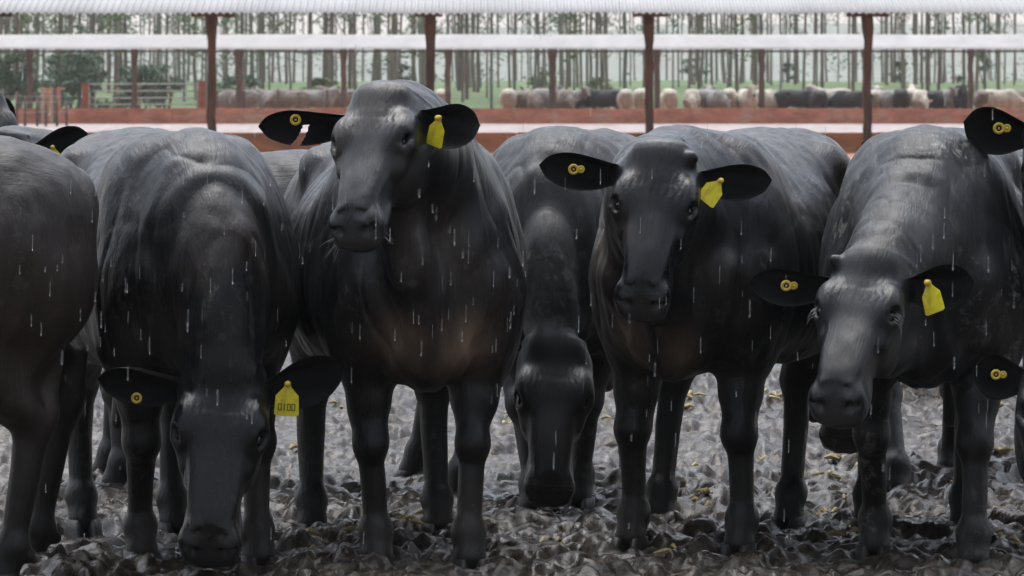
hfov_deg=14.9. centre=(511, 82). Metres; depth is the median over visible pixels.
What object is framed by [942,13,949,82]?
tree
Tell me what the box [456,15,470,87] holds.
tree
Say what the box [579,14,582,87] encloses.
tree
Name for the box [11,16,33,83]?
tree
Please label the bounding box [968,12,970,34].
tree
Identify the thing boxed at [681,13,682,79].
tree
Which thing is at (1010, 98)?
cow
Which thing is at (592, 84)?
shrub
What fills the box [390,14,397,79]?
tree
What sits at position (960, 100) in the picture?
cow
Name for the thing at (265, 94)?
cow
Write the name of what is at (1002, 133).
cow
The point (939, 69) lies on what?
tree
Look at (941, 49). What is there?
tree
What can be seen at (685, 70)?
shrub
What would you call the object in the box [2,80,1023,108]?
grass field
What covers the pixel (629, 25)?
tree
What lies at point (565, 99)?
cow
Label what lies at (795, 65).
tree
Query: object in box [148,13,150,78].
tree
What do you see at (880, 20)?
tree
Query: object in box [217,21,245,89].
tree
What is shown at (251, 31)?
tree
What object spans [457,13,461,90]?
tree
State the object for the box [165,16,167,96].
tree
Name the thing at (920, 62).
tree
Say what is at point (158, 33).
tree
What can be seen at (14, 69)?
tree
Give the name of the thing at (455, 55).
tree
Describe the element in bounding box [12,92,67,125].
stake fence
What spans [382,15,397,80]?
tree
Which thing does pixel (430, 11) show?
shed
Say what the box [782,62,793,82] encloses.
shrub
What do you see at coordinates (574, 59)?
tree
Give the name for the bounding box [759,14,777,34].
tree
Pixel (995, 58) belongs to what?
tree
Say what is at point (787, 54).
tree
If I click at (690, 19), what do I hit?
tree
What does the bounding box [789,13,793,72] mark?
tree
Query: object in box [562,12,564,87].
tree
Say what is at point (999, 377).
cow
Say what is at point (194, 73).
tree
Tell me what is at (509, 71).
tree
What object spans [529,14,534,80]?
tree
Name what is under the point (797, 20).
tree
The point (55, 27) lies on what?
tree
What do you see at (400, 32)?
tree
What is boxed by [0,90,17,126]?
cow
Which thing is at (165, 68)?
shrub
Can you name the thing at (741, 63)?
tree
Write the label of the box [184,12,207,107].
tree
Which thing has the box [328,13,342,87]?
tree
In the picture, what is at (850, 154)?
ground
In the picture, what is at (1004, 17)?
tree
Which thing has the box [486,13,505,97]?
tree
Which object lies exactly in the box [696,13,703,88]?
tree
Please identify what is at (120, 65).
tree
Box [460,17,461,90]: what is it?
tree
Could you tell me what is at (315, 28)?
sky
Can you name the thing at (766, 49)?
tree
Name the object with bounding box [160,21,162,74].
tree
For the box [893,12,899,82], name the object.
tree
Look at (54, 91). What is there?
plank screen
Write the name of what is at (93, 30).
tree
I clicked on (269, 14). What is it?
tree
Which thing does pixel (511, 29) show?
tree
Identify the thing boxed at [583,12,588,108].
tree
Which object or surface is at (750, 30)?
tree
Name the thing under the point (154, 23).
tree
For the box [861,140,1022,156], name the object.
cow
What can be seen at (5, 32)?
tree
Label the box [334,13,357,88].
tree
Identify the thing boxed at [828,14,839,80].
tree
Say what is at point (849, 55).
tree
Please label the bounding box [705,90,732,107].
cow
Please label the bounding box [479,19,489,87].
tree
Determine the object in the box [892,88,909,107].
cow
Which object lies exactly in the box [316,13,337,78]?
tree
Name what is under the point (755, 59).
tree
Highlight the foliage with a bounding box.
[3,12,1023,82]
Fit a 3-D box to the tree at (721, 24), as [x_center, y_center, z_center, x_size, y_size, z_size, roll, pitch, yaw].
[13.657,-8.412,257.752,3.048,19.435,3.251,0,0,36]
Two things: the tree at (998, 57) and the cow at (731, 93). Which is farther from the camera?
the tree at (998, 57)
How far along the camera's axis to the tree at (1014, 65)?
220.09 m
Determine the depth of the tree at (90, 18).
222.13 m
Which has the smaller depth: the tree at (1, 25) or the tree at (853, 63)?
the tree at (1, 25)
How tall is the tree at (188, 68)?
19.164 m
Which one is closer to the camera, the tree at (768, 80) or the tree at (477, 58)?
the tree at (477, 58)
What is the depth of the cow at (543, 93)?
150.66 m
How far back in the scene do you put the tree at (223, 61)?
220.26 m
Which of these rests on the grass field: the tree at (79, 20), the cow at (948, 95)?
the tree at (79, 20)
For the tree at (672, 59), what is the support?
on the grass field
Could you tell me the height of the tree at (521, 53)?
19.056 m
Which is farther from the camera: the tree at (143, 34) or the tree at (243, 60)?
the tree at (143, 34)
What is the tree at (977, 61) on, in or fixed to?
on the grass field
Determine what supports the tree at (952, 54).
on the grass field
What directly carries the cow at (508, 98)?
on the ground
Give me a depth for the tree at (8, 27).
180.53 m
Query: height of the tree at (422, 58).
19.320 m
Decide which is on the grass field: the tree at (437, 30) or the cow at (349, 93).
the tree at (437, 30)
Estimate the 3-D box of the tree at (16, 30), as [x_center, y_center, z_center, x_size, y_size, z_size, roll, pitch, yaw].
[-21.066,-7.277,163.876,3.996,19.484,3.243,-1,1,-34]
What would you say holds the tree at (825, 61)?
on the grass field
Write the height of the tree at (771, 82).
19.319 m
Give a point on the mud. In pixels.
(922, 538)
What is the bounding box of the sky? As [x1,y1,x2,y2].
[3,12,1023,34]
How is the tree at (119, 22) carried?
on the grass field
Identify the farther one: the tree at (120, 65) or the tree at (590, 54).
the tree at (120, 65)
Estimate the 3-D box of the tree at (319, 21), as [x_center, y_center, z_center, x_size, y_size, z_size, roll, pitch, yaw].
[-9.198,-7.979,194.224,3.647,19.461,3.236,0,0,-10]
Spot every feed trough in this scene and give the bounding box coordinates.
[14,108,1023,123]
[87,132,885,151]
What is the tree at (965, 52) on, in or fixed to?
on the grass field
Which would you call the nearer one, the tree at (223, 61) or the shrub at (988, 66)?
the tree at (223, 61)
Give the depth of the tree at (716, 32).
238.97 m
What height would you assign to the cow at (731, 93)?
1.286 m
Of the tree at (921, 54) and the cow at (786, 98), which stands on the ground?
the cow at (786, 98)
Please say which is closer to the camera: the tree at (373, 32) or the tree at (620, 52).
the tree at (373, 32)
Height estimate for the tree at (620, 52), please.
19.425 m
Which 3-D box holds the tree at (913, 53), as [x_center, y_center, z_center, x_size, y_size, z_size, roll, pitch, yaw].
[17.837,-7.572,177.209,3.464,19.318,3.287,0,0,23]
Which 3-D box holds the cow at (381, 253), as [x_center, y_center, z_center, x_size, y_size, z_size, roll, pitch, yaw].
[-0.365,0.768,12.390,0.815,1.555,2.184,0,0,-1]
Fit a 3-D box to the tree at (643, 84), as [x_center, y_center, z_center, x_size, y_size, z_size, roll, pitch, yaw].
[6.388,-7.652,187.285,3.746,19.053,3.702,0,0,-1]
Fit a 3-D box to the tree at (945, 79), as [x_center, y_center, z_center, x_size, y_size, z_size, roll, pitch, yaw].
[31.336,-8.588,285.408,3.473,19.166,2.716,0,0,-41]
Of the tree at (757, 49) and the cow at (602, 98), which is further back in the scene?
the tree at (757, 49)
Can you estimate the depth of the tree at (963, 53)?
241.98 m
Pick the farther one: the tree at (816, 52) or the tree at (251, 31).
the tree at (251, 31)
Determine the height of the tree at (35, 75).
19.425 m
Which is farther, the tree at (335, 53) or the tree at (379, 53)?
the tree at (335, 53)
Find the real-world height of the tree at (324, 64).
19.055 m
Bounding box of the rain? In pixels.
[8,0,1011,542]
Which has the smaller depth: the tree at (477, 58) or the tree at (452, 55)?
the tree at (477, 58)
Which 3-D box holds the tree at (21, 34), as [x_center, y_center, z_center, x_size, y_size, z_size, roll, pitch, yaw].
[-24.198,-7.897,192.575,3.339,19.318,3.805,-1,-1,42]
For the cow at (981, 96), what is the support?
on the ground
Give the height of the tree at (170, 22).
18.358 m
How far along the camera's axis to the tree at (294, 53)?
243.03 m
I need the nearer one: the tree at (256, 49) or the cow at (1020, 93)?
the cow at (1020, 93)
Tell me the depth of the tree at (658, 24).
202.11 m
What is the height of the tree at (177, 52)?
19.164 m
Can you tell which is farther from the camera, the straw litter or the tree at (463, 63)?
the tree at (463, 63)
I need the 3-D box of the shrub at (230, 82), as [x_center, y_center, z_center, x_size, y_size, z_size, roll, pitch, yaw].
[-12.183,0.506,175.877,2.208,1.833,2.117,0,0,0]
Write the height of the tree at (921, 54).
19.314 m
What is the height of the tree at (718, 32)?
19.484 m
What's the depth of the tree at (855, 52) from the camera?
263.44 m
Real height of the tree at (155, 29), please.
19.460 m
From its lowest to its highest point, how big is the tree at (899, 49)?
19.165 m
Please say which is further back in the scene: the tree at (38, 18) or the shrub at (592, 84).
the tree at (38, 18)
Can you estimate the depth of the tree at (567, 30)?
176.05 m
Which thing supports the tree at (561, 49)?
on the grass field
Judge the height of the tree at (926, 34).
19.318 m
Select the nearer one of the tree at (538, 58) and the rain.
the rain
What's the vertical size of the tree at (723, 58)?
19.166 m
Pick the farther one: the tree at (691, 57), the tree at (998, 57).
the tree at (691, 57)
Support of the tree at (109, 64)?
on the grass field
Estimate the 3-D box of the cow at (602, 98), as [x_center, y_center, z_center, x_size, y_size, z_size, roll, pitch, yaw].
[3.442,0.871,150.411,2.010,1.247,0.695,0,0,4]
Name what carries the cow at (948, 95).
on the ground
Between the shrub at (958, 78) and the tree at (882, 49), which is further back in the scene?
the tree at (882, 49)
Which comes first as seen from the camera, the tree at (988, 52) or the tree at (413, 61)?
the tree at (413, 61)
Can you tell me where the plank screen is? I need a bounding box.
[37,87,65,122]
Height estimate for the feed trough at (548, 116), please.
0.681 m
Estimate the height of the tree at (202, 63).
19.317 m
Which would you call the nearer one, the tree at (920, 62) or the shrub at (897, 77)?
the shrub at (897, 77)
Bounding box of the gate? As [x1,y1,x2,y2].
[88,83,197,107]
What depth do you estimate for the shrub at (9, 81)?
163.86 m
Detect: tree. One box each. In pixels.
[0,12,14,92]
[0,12,41,104]
[3,14,20,95]
[3,14,24,85]
[3,19,19,91]
[7,12,10,100]
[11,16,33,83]
[12,16,33,76]
[32,14,51,81]
[33,12,54,92]
[33,14,37,95]
[37,12,68,86]
[41,14,45,81]
[43,13,68,70]
[46,13,91,107]
[61,13,107,107]
[61,15,63,93]
[64,12,86,58]
[76,13,87,52]
[82,14,107,49]
[88,13,103,81]
[90,13,95,107]
[96,14,122,80]
[97,13,133,99]
[97,15,100,78]
[100,13,133,81]
[104,15,113,81]
[107,13,111,92]
[108,13,138,77]
[113,16,137,80]
[121,13,137,76]
[130,13,151,69]
[139,13,144,63]
[141,14,172,34]
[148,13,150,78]
[152,14,174,65]
[156,13,160,77]
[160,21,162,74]
[161,12,180,79]
[161,14,181,80]
[162,14,177,75]
[164,12,180,81]
[164,12,201,100]
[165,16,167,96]
[169,13,190,80]
[175,15,176,76]
[180,12,202,99]
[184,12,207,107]
[201,18,203,80]
[212,12,238,27]
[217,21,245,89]
[218,19,224,82]
[219,12,266,64]
[227,12,248,52]
[235,13,244,74]
[244,13,247,74]
[248,14,258,88]
[249,13,254,86]
[253,14,275,80]
[254,12,276,88]
[256,12,284,90]
[256,14,271,77]
[258,12,262,88]
[270,13,292,82]
[271,12,303,83]
[271,14,281,82]
[274,12,307,88]
[278,12,294,75]
[292,14,295,82]
[300,12,303,81]
[307,12,325,107]
[311,52,311,86]
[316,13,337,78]
[316,14,345,86]
[322,12,339,86]
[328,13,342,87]
[330,12,334,86]
[331,12,355,89]
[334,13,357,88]
[335,15,336,84]
[338,13,366,88]
[343,13,356,34]
[360,15,367,80]
[366,17,378,79]
[370,12,388,80]
[371,13,420,79]
[378,12,381,79]
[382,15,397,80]
[387,13,405,76]
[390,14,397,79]
[403,13,419,80]
[405,14,447,86]
[405,15,416,81]
[406,17,421,83]
[421,17,424,85]
[442,14,456,87]
[445,13,464,101]
[446,13,453,34]
[451,14,464,80]
[452,13,489,91]
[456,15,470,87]
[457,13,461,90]
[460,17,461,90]
[465,13,485,98]
[470,13,486,87]
[476,12,479,91]
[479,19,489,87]
[483,12,504,87]
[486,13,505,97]
[490,12,492,107]
[502,14,512,84]
[506,15,516,80]
[507,12,510,88]
[513,12,521,89]
[517,12,539,87]
[519,12,543,88]
[521,14,524,80]
[527,13,528,87]
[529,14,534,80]
[540,12,563,87]
[541,15,545,87]
[542,13,556,87]
[544,12,574,89]
[553,12,583,89]
[557,13,575,108]
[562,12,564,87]
[568,14,571,87]
[569,12,589,87]
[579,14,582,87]
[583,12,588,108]
[588,14,602,108]
[589,12,592,82]
[592,12,612,108]
[592,12,617,81]
[595,13,596,87]
[599,12,609,107]
[619,13,620,86]
[622,12,627,88]
[626,13,630,85]
[630,12,645,87]
[631,12,641,80]
[641,12,668,34]
[666,12,679,79]
[668,12,696,88]
[672,13,673,88]
[677,17,679,86]
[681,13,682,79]
[687,12,713,85]
[691,16,695,84]
[694,12,696,79]
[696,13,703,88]
[704,15,708,83]
[709,13,712,84]
[712,13,726,80]
[712,14,722,82]
[713,13,759,107]
[715,12,725,83]
[722,12,729,82]
[727,14,728,87]
[729,13,732,86]
[737,13,744,82]
[738,17,751,79]
[739,13,751,83]
[744,14,759,82]
[752,15,753,83]
[753,14,765,89]
[758,13,777,78]
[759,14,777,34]
[764,16,773,82]
[766,13,769,82]
[770,13,772,84]
[777,12,788,82]
[779,12,781,89]
[783,14,807,82]
[783,15,783,82]
[788,13,796,84]
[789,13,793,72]
[802,12,807,89]
[807,14,828,81]
[813,12,815,85]
[816,14,817,86]
[820,12,823,88]
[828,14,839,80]
[844,12,856,81]
[848,12,856,89]
[851,17,854,90]
[872,49,873,81]
[873,12,889,81]
[876,17,883,81]
[884,12,884,81]
[885,12,888,84]
[890,12,909,81]
[891,12,905,89]
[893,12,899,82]
[895,12,915,87]
[898,12,912,82]
[900,13,902,88]
[915,13,917,83]
[918,22,920,82]
[919,12,951,91]
[921,14,922,89]
[925,12,926,82]
[931,13,940,89]
[931,14,946,82]
[941,13,942,82]
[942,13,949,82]
[943,49,946,81]
[951,12,954,83]
[957,12,1007,89]
[959,13,966,80]
[961,13,975,83]
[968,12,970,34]
[974,14,995,93]
[987,12,992,80]
[987,16,990,80]
[994,20,1006,80]
[995,12,1009,84]
[996,12,999,89]
[1000,14,1000,80]
[1013,13,1016,84]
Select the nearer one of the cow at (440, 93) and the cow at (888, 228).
the cow at (888, 228)
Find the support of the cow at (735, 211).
on the mud
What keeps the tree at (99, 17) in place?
on the grass field
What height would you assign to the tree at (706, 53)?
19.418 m
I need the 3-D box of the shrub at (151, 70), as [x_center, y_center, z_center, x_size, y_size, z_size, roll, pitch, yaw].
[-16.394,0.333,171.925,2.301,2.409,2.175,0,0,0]
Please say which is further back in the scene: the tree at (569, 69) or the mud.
the tree at (569, 69)
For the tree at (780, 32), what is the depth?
177.65 m
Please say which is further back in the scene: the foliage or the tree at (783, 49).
the foliage
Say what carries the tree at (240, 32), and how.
on the grass field
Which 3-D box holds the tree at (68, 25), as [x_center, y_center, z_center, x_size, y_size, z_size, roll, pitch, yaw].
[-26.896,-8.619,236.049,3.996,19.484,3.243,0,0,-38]
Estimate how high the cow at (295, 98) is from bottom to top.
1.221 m
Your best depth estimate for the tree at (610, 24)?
286.23 m
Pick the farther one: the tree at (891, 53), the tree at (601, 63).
the tree at (891, 53)
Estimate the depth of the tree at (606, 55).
166.30 m
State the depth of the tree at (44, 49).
285.74 m
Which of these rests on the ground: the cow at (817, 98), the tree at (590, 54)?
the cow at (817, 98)
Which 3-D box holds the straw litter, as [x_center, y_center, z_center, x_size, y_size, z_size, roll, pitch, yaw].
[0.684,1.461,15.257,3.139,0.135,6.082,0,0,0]
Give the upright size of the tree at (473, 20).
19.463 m
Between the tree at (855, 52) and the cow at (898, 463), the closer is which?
the cow at (898, 463)
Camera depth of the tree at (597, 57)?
165.68 m
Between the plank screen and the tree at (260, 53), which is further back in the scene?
the tree at (260, 53)
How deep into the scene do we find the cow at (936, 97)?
149.68 m
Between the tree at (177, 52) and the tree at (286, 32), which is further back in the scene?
the tree at (177, 52)
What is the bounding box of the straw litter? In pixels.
[289,388,1022,554]
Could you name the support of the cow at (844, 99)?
on the ground
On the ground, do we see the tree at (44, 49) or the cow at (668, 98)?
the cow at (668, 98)
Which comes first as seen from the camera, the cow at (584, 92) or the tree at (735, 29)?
the cow at (584, 92)
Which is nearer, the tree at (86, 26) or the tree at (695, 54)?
the tree at (86, 26)
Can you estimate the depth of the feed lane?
136.94 m
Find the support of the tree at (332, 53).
on the grass field
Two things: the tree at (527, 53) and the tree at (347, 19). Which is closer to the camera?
the tree at (347, 19)
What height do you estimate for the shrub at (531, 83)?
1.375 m
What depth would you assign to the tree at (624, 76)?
167.93 m
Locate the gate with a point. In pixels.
(139, 91)
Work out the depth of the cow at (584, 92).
150.31 m
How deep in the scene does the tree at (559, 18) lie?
164.76 m
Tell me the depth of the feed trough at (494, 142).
88.25 m
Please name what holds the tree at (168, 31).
on the grass field
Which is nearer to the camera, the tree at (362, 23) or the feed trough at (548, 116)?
the feed trough at (548, 116)
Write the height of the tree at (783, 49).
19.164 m
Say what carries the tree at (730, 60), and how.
on the grass field
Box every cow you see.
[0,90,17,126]
[0,125,457,493]
[0,135,98,575]
[61,127,341,568]
[219,89,260,107]
[251,86,285,107]
[258,79,526,568]
[261,90,309,107]
[303,85,340,107]
[316,85,355,107]
[435,89,444,100]
[492,126,646,512]
[499,88,516,107]
[515,86,531,107]
[527,93,542,108]
[531,84,561,108]
[539,124,850,555]
[556,89,577,108]
[569,86,591,108]
[576,89,619,108]
[617,89,634,107]
[633,88,644,107]
[660,88,677,107]
[682,89,700,107]
[698,85,716,107]
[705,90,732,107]
[724,88,736,107]
[737,84,758,107]
[748,124,1023,562]
[756,89,775,107]
[774,89,811,107]
[804,84,850,108]
[808,90,827,107]
[819,157,1023,492]
[827,90,872,107]
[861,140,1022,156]
[871,85,883,107]
[871,86,894,107]
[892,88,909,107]
[904,84,918,108]
[911,90,932,108]
[927,90,944,108]
[940,85,958,108]
[953,84,967,108]
[963,107,1023,211]
[973,89,988,108]
[974,354,1023,480]
[982,89,1023,107]
[994,89,1023,107]
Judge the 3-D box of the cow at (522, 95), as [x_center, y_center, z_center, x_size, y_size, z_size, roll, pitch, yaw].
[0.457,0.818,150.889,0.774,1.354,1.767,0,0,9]
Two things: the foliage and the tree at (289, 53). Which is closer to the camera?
the tree at (289, 53)
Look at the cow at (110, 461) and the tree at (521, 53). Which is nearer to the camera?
the cow at (110, 461)
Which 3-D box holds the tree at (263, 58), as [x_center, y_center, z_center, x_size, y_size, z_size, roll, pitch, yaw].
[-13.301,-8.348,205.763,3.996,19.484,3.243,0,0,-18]
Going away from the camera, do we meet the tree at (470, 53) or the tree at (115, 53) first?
the tree at (115, 53)
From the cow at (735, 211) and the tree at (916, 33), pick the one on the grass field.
the tree at (916, 33)
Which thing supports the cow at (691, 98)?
on the ground
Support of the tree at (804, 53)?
on the grass field
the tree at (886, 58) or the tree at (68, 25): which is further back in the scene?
the tree at (68, 25)
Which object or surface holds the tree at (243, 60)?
on the grass field
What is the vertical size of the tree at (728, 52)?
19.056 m
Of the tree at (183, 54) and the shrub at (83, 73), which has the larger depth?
the tree at (183, 54)
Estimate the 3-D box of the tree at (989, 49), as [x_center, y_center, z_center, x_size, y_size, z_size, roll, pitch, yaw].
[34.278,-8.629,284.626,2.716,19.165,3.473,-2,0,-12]
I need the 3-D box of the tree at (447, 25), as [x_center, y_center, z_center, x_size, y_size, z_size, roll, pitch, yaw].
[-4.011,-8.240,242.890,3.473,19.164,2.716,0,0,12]
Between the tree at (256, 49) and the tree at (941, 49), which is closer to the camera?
the tree at (941, 49)
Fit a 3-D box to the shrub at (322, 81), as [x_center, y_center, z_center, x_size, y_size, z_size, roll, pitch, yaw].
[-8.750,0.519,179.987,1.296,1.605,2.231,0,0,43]
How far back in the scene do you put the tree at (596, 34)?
186.72 m
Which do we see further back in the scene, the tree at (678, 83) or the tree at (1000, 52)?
the tree at (1000, 52)
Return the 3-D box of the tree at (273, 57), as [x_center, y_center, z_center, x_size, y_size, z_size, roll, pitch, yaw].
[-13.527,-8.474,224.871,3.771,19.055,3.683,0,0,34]
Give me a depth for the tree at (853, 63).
179.34 m
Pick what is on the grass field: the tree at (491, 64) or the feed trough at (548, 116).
the tree at (491, 64)
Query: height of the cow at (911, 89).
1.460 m
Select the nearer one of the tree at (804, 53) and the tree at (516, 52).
the tree at (804, 53)
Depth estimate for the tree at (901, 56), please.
168.64 m
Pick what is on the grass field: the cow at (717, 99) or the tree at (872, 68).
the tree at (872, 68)
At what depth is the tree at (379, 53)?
164.27 m
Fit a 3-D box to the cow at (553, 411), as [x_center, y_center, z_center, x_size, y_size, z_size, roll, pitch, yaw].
[0.214,0.848,14.158,0.755,1.394,2.044,0,0,8]
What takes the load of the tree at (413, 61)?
on the grass field
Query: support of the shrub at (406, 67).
on the grass field
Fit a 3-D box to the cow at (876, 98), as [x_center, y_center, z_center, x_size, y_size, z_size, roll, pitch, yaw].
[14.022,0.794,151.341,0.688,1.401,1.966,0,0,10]
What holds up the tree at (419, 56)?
on the grass field
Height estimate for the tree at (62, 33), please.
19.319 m
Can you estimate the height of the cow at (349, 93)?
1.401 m
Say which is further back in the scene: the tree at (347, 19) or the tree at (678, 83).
the tree at (678, 83)
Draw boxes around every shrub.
[0,52,39,107]
[35,49,118,107]
[112,63,162,107]
[141,64,187,107]
[216,75,260,107]
[299,77,339,88]
[398,61,411,79]
[527,69,548,88]
[588,77,612,89]
[679,56,709,84]
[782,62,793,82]
[892,59,908,81]
[951,75,966,83]
[979,49,992,83]
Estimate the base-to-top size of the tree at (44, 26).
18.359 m
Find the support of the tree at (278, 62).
on the grass field
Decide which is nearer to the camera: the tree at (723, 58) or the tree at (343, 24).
the tree at (343, 24)
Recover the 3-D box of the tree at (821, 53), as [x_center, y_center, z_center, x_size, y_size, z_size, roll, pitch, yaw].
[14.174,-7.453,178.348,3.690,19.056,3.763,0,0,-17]
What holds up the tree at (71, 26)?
on the grass field
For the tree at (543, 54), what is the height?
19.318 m
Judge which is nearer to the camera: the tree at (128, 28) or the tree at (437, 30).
the tree at (437, 30)
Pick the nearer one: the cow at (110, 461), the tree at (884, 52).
the cow at (110, 461)
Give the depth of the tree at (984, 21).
174.99 m
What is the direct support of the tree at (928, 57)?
on the grass field
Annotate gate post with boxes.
[81,83,88,107]
[198,81,205,107]
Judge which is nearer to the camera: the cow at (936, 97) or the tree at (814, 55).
the cow at (936, 97)
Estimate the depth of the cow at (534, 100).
149.01 m
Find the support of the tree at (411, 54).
on the grass field
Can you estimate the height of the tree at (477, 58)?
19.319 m
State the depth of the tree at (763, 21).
284.60 m
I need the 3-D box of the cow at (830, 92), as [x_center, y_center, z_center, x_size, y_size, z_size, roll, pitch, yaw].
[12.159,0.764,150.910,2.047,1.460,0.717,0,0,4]
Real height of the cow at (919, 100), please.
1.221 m
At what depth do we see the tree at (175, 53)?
282.49 m
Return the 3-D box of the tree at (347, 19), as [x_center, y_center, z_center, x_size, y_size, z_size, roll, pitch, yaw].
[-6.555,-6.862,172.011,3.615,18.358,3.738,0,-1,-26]
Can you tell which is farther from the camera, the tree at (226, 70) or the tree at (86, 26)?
the tree at (86, 26)
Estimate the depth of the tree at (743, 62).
258.27 m
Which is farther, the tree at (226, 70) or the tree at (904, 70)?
the tree at (226, 70)
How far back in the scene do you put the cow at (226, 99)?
150.34 m
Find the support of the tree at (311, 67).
on the grass field
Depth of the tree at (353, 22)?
169.75 m
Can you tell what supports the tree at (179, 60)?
on the grass field
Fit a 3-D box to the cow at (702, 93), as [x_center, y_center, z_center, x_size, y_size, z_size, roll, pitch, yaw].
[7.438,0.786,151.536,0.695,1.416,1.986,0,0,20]
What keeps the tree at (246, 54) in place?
on the grass field
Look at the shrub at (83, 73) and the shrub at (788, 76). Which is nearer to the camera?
the shrub at (83, 73)
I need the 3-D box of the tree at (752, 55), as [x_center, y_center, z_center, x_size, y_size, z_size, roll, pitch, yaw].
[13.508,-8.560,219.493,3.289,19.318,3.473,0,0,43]
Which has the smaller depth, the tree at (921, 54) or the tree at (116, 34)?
the tree at (921, 54)
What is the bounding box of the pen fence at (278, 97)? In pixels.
[216,80,351,107]
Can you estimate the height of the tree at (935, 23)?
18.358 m
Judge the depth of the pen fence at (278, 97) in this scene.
149.54 m
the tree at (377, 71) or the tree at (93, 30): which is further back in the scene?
the tree at (377, 71)
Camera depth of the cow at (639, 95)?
150.66 m
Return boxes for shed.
[0,0,1023,140]
[0,34,1023,108]
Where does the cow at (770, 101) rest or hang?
on the ground
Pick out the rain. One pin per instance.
(510, 314)
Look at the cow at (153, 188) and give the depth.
11.87 m
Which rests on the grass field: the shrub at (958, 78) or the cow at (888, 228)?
the shrub at (958, 78)
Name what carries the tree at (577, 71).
on the grass field
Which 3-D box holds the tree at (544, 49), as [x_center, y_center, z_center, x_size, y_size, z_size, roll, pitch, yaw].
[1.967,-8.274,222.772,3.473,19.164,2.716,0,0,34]
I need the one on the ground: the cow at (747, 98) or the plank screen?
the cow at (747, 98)
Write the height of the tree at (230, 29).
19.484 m
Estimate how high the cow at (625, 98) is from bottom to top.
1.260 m
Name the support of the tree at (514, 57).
on the grass field
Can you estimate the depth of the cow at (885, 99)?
150.26 m
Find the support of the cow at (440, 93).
on the ground
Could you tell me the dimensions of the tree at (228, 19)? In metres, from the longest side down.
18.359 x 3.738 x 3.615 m
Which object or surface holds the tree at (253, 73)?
on the grass field
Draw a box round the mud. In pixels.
[0,351,1023,575]
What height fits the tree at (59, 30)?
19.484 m
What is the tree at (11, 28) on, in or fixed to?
on the grass field
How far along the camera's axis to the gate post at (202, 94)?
151.88 m
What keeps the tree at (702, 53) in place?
on the grass field
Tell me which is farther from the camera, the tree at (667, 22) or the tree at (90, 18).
the tree at (667, 22)
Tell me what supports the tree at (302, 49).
on the grass field
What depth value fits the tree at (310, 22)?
169.25 m
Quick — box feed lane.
[18,124,963,137]
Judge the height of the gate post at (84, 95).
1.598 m
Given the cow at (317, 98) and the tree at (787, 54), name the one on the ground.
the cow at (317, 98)
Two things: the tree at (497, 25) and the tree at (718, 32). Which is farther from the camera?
the tree at (718, 32)
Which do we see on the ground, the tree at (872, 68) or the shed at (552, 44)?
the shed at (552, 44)
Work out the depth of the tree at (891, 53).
236.28 m
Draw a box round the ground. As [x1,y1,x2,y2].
[490,152,855,158]
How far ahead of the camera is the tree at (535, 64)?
166.83 m
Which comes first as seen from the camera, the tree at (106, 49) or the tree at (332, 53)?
the tree at (332, 53)
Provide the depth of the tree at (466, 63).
192.14 m
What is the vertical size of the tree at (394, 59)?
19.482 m
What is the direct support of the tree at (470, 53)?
on the grass field
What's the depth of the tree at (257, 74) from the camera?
288.90 m
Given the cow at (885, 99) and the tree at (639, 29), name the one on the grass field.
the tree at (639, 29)
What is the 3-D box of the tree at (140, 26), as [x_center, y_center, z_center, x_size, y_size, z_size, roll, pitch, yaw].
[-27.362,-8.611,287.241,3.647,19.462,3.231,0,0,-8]
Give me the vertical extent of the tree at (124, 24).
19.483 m
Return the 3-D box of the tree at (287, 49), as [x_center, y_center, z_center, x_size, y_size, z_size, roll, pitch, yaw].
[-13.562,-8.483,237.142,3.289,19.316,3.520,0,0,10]
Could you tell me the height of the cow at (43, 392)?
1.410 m
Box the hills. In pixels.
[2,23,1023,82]
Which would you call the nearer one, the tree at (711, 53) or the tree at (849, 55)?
the tree at (849, 55)
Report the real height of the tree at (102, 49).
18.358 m

